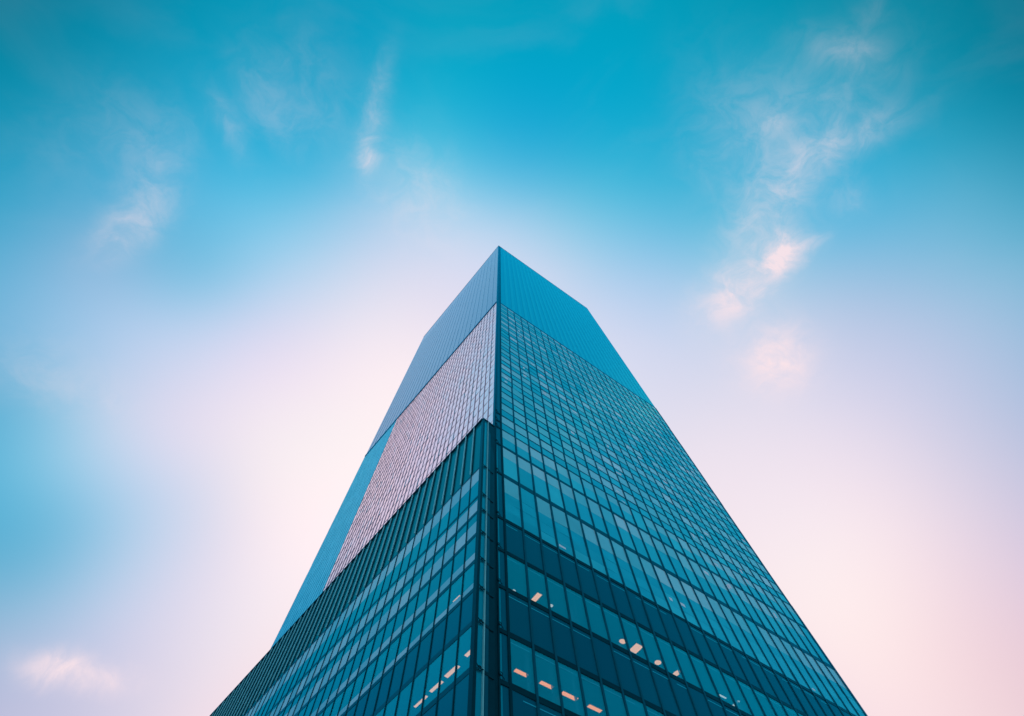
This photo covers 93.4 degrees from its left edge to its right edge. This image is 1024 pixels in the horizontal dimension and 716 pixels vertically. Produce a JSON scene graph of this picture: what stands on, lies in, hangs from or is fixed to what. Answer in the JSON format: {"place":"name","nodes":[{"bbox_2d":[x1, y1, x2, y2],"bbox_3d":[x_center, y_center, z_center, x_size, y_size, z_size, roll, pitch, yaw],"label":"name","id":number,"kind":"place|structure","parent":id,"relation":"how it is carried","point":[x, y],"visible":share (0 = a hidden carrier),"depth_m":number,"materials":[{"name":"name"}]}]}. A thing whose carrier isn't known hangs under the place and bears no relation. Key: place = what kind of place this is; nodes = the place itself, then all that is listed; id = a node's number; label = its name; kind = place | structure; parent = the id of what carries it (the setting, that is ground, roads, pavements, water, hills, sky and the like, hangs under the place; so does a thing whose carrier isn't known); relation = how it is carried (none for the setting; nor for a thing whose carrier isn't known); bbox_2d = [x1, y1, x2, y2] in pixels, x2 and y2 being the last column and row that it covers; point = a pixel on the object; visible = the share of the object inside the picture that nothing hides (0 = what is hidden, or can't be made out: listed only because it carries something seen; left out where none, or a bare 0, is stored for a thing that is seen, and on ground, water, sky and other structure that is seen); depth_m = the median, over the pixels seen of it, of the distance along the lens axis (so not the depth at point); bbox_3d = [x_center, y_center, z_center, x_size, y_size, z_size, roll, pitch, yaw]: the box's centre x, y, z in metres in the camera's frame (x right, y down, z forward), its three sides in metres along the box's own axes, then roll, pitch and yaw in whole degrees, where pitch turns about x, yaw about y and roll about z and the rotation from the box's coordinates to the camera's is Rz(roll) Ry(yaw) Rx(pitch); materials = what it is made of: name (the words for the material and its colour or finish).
{"place":"outdoors","nodes":[
{"label":"outdoors","id":0,"kind":"place"},
{"bbox_2d":[0,0,1023,715],"label":"sky","id":1,"kind":"structure","parent":0,"point":[232,232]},
{"bbox_3d":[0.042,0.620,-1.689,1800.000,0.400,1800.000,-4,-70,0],"label":"pavement","id":2,"kind":"structure","parent":0,"visible":0},
{"bbox_2d":[210,418,494,715],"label":"office block","id":3,"kind":"structure","parent":2,"relation":"on","point":[396,617],"depth_m":46.72,"materials":[{"name":"teal glass"}]},
{"bbox_2d":[375,708,383,715],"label":"window","id":4,"kind":"structure","parent":3,"relation":"in","point":[380,713],"depth_m":35.64,"materials":[{"name":"blue glass"}]},
{"bbox_2d":[373,648,387,678],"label":"window","id":5,"kind":"structure","parent":3,"relation":"in","point":[381,659],"depth_m":40.99,"materials":[{"name":"blue glass"}]},
{"bbox_2d":[384,695,397,715],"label":"window","id":6,"kind":"structure","parent":3,"relation":"in","point":[390,707],"depth_m":34.94,"materials":[{"name":"blue glass"}]},
{"bbox_2d":[385,637,399,667],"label":"window","id":7,"kind":"structure","parent":3,"relation":"in","point":[393,647],"depth_m":40.51,"materials":[{"name":"blue glass"}]},
{"bbox_2d":[396,682,411,715],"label":"window","id":8,"kind":"structure","parent":3,"relation":"in","point":[403,702],"depth_m":34.06,"materials":[{"name":"blue glass"}]},
{"bbox_2d":[397,625,411,655],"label":"window","id":9,"kind":"structure","parent":3,"relation":"in","point":[404,639],"depth_m":40.09,"materials":[{"name":"blue glass"}]},
{"bbox_2d":[410,613,423,642],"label":"window","id":10,"kind":"structure","parent":3,"relation":"in","point":[416,630],"depth_m":39.66,"materials":[{"name":"blue glass"}]},
{"bbox_2d":[408,668,426,715],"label":"window","id":11,"kind":"structure","parent":3,"relation":"in","point":[418,686],"depth_m":33.19,"materials":[{"name":"blue glass"}]},
{"bbox_2d":[416,584,428,609],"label":"window","id":12,"kind":"structure","parent":3,"relation":"in","point":[422,596],"depth_m":42.75,"materials":[{"name":"blue glass"}]},
{"bbox_2d":[422,601,435,631],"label":"window","id":13,"kind":"structure","parent":3,"relation":"in","point":[429,614],"depth_m":39.25,"materials":[{"name":"blue glass"}]},
{"bbox_2d":[423,654,441,707],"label":"window","id":14,"kind":"structure","parent":3,"relation":"in","point":[431,690],"depth_m":32.70,"materials":[{"name":"blue glass"}]},
{"bbox_2d":[428,522,438,545],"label":"window","id":15,"kind":"structure","parent":3,"relation":"in","point":[433,535],"depth_m":50.46,"materials":[{"name":"blue glass"}]},
{"bbox_2d":[428,573,439,597],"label":"window","id":16,"kind":"structure","parent":3,"relation":"in","point":[434,584],"depth_m":42.26,"materials":[{"name":"blue glass"}]},
{"bbox_2d":[435,589,448,618],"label":"window","id":17,"kind":"structure","parent":3,"relation":"in","point":[442,603],"depth_m":38.79,"materials":[{"name":"blue glass"}]},
{"bbox_2d":[438,512,448,535],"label":"window","id":18,"kind":"structure","parent":3,"relation":"in","point":[443,524],"depth_m":49.97,"materials":[{"name":"blue glass"}]},
{"bbox_2d":[440,561,451,586],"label":"window","id":19,"kind":"structure","parent":3,"relation":"in","point":[446,572],"depth_m":41.80,"materials":[{"name":"blue glass"}]},
{"bbox_2d":[439,640,456,693],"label":"window","id":20,"kind":"structure","parent":3,"relation":"in","point":[449,656],"depth_m":32.26,"materials":[{"name":"blue glass"}]},
{"bbox_2d":[448,501,458,524],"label":"window","id":21,"kind":"structure","parent":3,"relation":"in","point":[454,511],"depth_m":49.66,"materials":[{"name":"blue glass"}]},
{"bbox_2d":[449,575,462,605],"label":"window","id":22,"kind":"structure","parent":3,"relation":"in","point":[455,592],"depth_m":38.36,"materials":[{"name":"blue glass"}]},
{"bbox_2d":[452,547,464,574],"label":"window","id":23,"kind":"structure","parent":3,"relation":"in","point":[459,558],"depth_m":41.44,"materials":[{"name":"blue glass"}]},
{"bbox_2d":[456,627,470,678],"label":"window","id":24,"kind":"structure","parent":3,"relation":"in","point":[463,661],"depth_m":31.84,"materials":[{"name":"blue glass"}]},
{"bbox_2d":[459,491,468,513],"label":"window","id":25,"kind":"structure","parent":3,"relation":"in","point":[464,501],"depth_m":49.13,"materials":[{"name":"blue glass"}]},
{"bbox_2d":[463,564,473,591],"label":"window","id":26,"kind":"structure","parent":3,"relation":"in","point":[469,574],"depth_m":37.93,"materials":[{"name":"blue glass"}]},
{"bbox_2d":[465,536,475,561],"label":"window","id":27,"kind":"structure","parent":3,"relation":"in","point":[470,548],"depth_m":41.02,"materials":[{"name":"blue glass"}]},
{"bbox_2d":[467,521,476,540],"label":"window","id":28,"kind":"structure","parent":3,"relation":"in","point":[471,531],"depth_m":43.17,"materials":[{"name":"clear glass"}]},
{"bbox_2d":[470,480,478,502],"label":"window","id":29,"kind":"structure","parent":3,"relation":"in","point":[474,490],"depth_m":48.75,"materials":[{"name":"blue glass"}]},
{"bbox_2d":[271,246,867,715],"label":"glass skyscraper","id":30,"kind":"structure","parent":2,"relation":"on","point":[633,576],"depth_m":65.46,"materials":[{"name":"blue glass"}]},
{"bbox_2d":[503,457,517,481],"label":"window","id":31,"kind":"structure","parent":30,"relation":"in","point":[510,468],"depth_m":55.81,"materials":[{"name":"teal glass"}]},
{"bbox_2d":[504,478,519,499],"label":"window","id":32,"kind":"structure","parent":30,"relation":"in","point":[512,489],"depth_m":52.27,"materials":[{"name":"teal glass"}]},
{"bbox_2d":[507,555,526,596],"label":"window","id":33,"kind":"structure","parent":30,"relation":"in","point":[516,571],"depth_m":40.87,"materials":[{"name":"teal glass"}]},
{"bbox_2d":[510,638,534,693],"bbox_3d":[0.700,21.340,33.479,2.166,3.800,0.059,33,-74,-12],"label":"window","id":34,"kind":"structure","parent":30,"relation":"in","point":[521,659],"depth_m":33.37,"materials":[{"name":"teal glass"}]},
{"bbox_2d":[519,467,533,490],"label":"window","id":35,"kind":"structure","parent":30,"relation":"in","point":[525,477],"depth_m":56.21,"materials":[{"name":"teal glass"}]},
{"bbox_2d":[521,488,535,509],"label":"window","id":36,"kind":"structure","parent":30,"relation":"in","point":[528,498],"depth_m":52.72,"materials":[{"name":"teal glass"}]},
{"bbox_2d":[527,566,547,607],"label":"window","id":37,"kind":"structure","parent":30,"relation":"in","point":[537,587],"depth_m":41.32,"materials":[{"name":"teal glass"}]},
{"bbox_2d":[533,474,548,499],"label":"window","id":38,"kind":"structure","parent":30,"relation":"in","point":[540,485],"depth_m":56.73,"materials":[{"name":"teal glass"}]},
{"bbox_2d":[536,496,551,518],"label":"window","id":39,"kind":"structure","parent":30,"relation":"in","point":[543,507],"depth_m":53.21,"materials":[{"name":"teal glass"}]},
{"bbox_2d":[535,651,560,705],"bbox_3d":[2.425,22.465,33.934,2.171,3.800,0.075,32,-74,-12],"label":"window","id":40,"kind":"structure","parent":30,"relation":"in","point":[548,689],"depth_m":33.80,"materials":[{"name":"teal glass"}]},
{"bbox_2d":[548,483,563,508],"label":"window","id":41,"kind":"structure","parent":30,"relation":"in","point":[555,494],"depth_m":57.22,"materials":[{"name":"teal glass"}]},
{"bbox_2d":[547,577,568,618],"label":"window","id":42,"kind":"structure","parent":30,"relation":"in","point":[557,599],"depth_m":41.77,"materials":[{"name":"teal glass"}]},
{"bbox_2d":[552,506,567,527],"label":"window","id":43,"kind":"structure","parent":30,"relation":"in","point":[559,516],"depth_m":53.66,"materials":[{"name":"teal glass"}]},
{"bbox_2d":[271,303,864,715],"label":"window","id":44,"kind":"structure","parent":30,"relation":"in","point":[512,505],"depth_m":77.39,"materials":[{"name":"blue glass"}]},
{"bbox_2d":[563,493,577,516],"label":"window","id":45,"kind":"structure","parent":30,"relation":"in","point":[570,505],"depth_m":57.61,"materials":[{"name":"teal glass"}]},
{"bbox_2d":[558,662,584,715],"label":"window","id":46,"kind":"structure","parent":30,"relation":"in","point":[570,685],"depth_m":34.29,"materials":[{"name":"teal glass"}]},
{"bbox_2d":[567,515,583,537],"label":"window","id":47,"kind":"structure","parent":30,"relation":"in","point":[575,526],"depth_m":54.18,"materials":[{"name":"teal glass"}]},
{"bbox_2d":[566,587,588,629],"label":"window","id":48,"kind":"structure","parent":30,"relation":"in","point":[576,606],"depth_m":42.24,"materials":[{"name":"teal glass"}]},
{"bbox_2d":[581,674,606,715],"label":"window","id":49,"kind":"structure","parent":30,"relation":"in","point":[594,701],"depth_m":35.01,"materials":[{"name":"teal glass"}]},
{"bbox_2d":[585,598,608,639],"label":"window","id":50,"kind":"structure","parent":30,"relation":"in","point":[597,624],"depth_m":42.69,"materials":[{"name":"teal glass"}]},
{"bbox_2d":[603,684,626,715],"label":"window","id":51,"kind":"structure","parent":30,"relation":"in","point":[615,704],"depth_m":35.88,"materials":[{"name":"teal glass"}]},
{"bbox_2d":[603,607,627,649],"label":"window","id":52,"kind":"structure","parent":30,"relation":"in","point":[613,623],"depth_m":43.17,"materials":[{"name":"teal glass"}]},
{"bbox_2d":[621,617,646,659],"bbox_3d":[10.945,25.384,43.742,2.194,4.100,0.066,32,-74,-12],"label":"window","id":53,"kind":"structure","parent":30,"relation":"in","point":[635,645],"depth_m":43.64,"materials":[{"name":"teal glass"}]},
{"bbox_2d":[625,695,645,715],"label":"window","id":54,"kind":"structure","parent":30,"relation":"in","point":[636,709],"depth_m":36.76,"materials":[{"name":"teal glass"}]},
{"bbox_2d":[638,626,664,669],"bbox_3d":[12.718,26.540,44.211,2.193,4.100,0.059,33,-74,-12],"label":"window","id":55,"kind":"structure","parent":30,"relation":"in","point":[650,644],"depth_m":44.12,"materials":[{"name":"teal glass"}]},
{"bbox_2d":[646,706,663,715],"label":"window","id":56,"kind":"structure","parent":30,"relation":"in","point":[648,708],"depth_m":37.58,"materials":[{"name":"teal glass"}]},
{"bbox_2d":[656,636,683,679],"bbox_3d":[14.494,27.698,44.680,2.193,4.100,0.070,33,-74,-12],"label":"window","id":57,"kind":"structure","parent":30,"relation":"in","point":[672,666],"depth_m":44.58,"materials":[{"name":"teal glass"}]},
{"bbox_2d":[673,645,700,688],"bbox_3d":[16.272,28.857,45.150,2.193,4.100,0.062,33,-74,-12],"label":"window","id":58,"kind":"structure","parent":30,"relation":"in","point":[684,661],"depth_m":45.04,"materials":[{"name":"teal glass"}]},
{"bbox_2d":[690,654,717,696],"bbox_3d":[18.053,30.018,45.620,2.193,4.100,0.058,33,-74,-13],"label":"window","id":59,"kind":"structure","parent":30,"relation":"in","point":[703,675],"depth_m":45.52,"materials":[{"name":"teal glass"}]},
{"bbox_2d":[706,663,734,705],"bbox_3d":[19.836,31.180,46.091,2.193,4.100,0.060,33,-74,-12],"label":"window","id":60,"kind":"structure","parent":30,"relation":"in","point":[716,675],"depth_m":46.04,"materials":[{"name":"teal glass"}]},
{"bbox_2d":[722,672,751,714],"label":"window","id":61,"kind":"structure","parent":30,"relation":"in","point":[735,690],"depth_m":46.45,"materials":[{"name":"teal glass"}]},
{"bbox_2d":[738,680,763,715],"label":"window","id":62,"kind":"structure","parent":30,"relation":"in","point":[748,693],"depth_m":47.17,"materials":[{"name":"teal glass"}]},
{"bbox_2d":[754,689,775,715],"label":"window","id":63,"kind":"structure","parent":30,"relation":"in","point":[764,702],"depth_m":48.05,"materials":[{"name":"teal glass"}]},
{"bbox_2d":[769,697,786,715],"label":"window","id":64,"kind":"structure","parent":30,"relation":"in","point":[779,710],"depth_m":48.90,"materials":[{"name":"teal glass"}]}
]}

